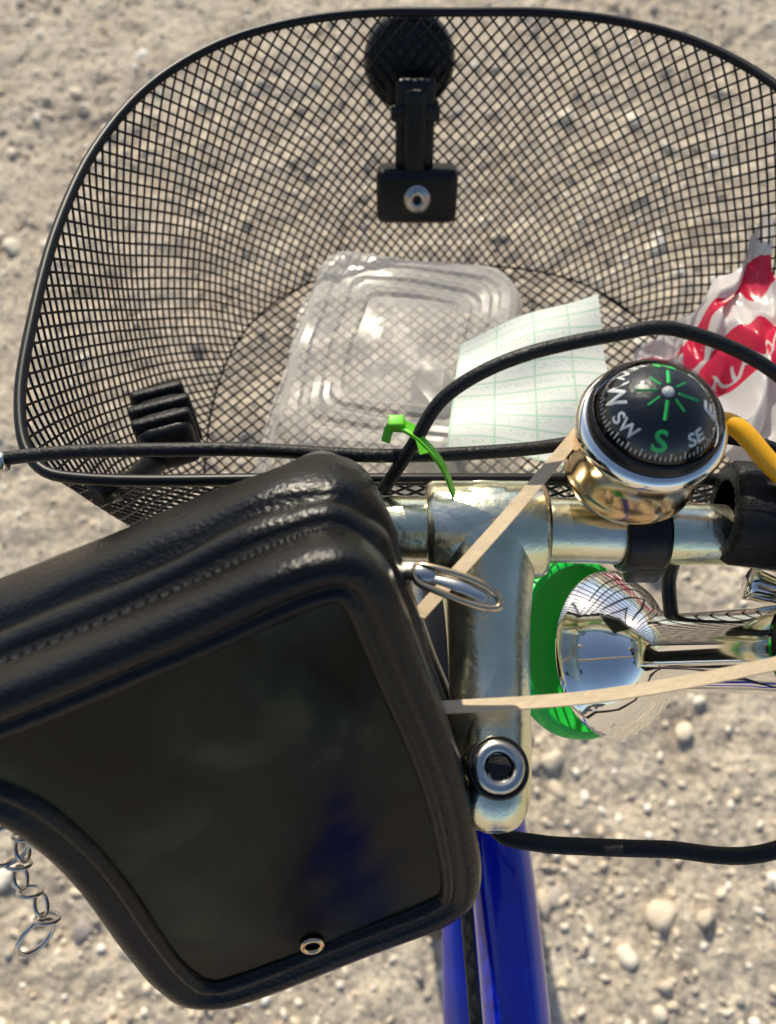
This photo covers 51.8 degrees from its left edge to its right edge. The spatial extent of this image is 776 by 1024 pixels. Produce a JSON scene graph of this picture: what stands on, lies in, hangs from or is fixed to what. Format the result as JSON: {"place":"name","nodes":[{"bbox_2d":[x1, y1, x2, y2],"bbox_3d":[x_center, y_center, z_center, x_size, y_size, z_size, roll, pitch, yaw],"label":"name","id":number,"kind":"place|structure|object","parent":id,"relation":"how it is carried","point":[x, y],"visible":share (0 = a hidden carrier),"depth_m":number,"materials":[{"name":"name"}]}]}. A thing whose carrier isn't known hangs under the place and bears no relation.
{"place":"outdoors","nodes":[
{"label":"outdoors","id":0,"kind":"place"},
{"bbox_2d":[0,0,775,1023],"bbox_3d":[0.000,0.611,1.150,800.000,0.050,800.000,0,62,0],"label":"ground","id":1,"kind":"structure","parent":0,"point":[730,978],"depth_m":1.69,"materials":[{"name":"grey gravel"}]},
{"bbox_2d":[0,320,775,1023],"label":"bicycle","id":2,"kind":"object","parent":1,"relation":"on","point":[492,960],"visible":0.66,"depth_m":0.29,"materials":[{"name":"metal"}]},
{"bbox_2d":[0,826,61,956],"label":"key chain","id":3,"kind":"object","parent":2,"relation":"hanging from","point":[43,920],"visible":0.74,"depth_m":0.29,"materials":[{"name":"metal"}]},
{"bbox_2d":[0,451,503,1009],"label":"phone bag","id":4,"kind":"object","parent":2,"relation":"hanging from","point":[232,773],"visible":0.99,"depth_m":0.24,"materials":[{"name":"black leather"}]},
{"bbox_2d":[0,603,439,982],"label":"window","id":5,"kind":"structure","parent":4,"relation":"in","point":[259,795],"depth_m":0.25,"materials":[{"name":"black plastic"}]},
{"bbox_2d":[13,7,775,525],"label":"wire basket","id":6,"kind":"object","parent":2,"relation":"attached to","point":[171,483],"visible":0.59,"depth_m":0.48,"materials":[{"name":"black metal"}]},
{"bbox_2d":[88,380,202,503],"bbox_3d":[-0.108,-0.030,0.366,0.036,0.067,0.091,0,62,0],"label":"basket clamp","id":7,"kind":"object","parent":6,"relation":"attached to","point":[163,413],"visible":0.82,"depth_m":0.37,"materials":[{"name":"black plastic"}]},
{"bbox_2d":[363,17,457,222],"bbox_3d":[0.015,-0.244,0.499,0.060,0.102,0.081,0,62,0],"label":"bicycle light mount","id":8,"kind":"object","parent":6,"relation":"attached to","point":[415,183],"visible":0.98,"depth_m":0.49,"materials":[{"name":"black plastic"}]},
{"bbox_2d":[633,204,775,461],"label":"plastic bag","id":9,"kind":"object","parent":6,"relation":"in","point":[738,305],"visible":0.61,"depth_m":0.45,"materials":[{"name":"white plastic"}]},
{"bbox_3d":[0.008,-0.080,0.479,0.180,0.063,0.201,0,62,0],"label":"plastic container","id":10,"kind":"object","parent":6,"relation":"in","visible":0},
{"bbox_2d":[447,294,606,465],"bbox_3d":[0.077,-0.074,0.442,0.095,0.024,0.115,0,62,0],"label":"paper receipt","id":11,"kind":"object","parent":10,"relation":"on","point":[534,400],"visible":0.66,"depth_m":0.43,"materials":[{"name":"white paper"}]},
{"bbox_2d":[381,415,454,496],"bbox_3d":[0.013,-0.021,0.291,0.034,0.018,0.010,34,67,17],"label":"green zip tie","id":12,"kind":"object","parent":2,"relation":"attached to","point":[397,423],"visible":1,"depth_m":0.29,"materials":[{"name":"green plastic"}]},
{"bbox_2d":[417,427,574,620],"bbox_3d":[0.035,0.008,0.273,0.006,0.012,0.116,38,68,18],"label":"rubber band","id":13,"kind":"object","parent":2,"relation":"attached to","point":[475,552],"visible":0.51,"depth_m":0.27,"materials":[{"name":"beige rubber"}]},
{"bbox_2d":[442,656,775,713],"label":"rubber band","id":14,"kind":"object","parent":2,"relation":"attached to","point":[719,675],"visible":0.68,"depth_m":0.26,"materials":[{"name":"beige rubber"}]},
{"bbox_2d":[564,360,727,582],"bbox_3d":[0.088,-0.017,0.287,0.051,0.086,0.056,0,62,0],"label":"compass bell","id":15,"kind":"object","parent":2,"relation":"attached to","point":[643,459],"visible":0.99,"depth_m":0.26,"materials":[{"name":"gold metal"}]},
{"bbox_2d":[530,563,775,739],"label":"bicycle horn","id":16,"kind":"object","parent":2,"relation":"attached to","point":[595,626],"visible":0.78,"depth_m":0.34,"materials":[{"name":"silver metal"}]}
]}

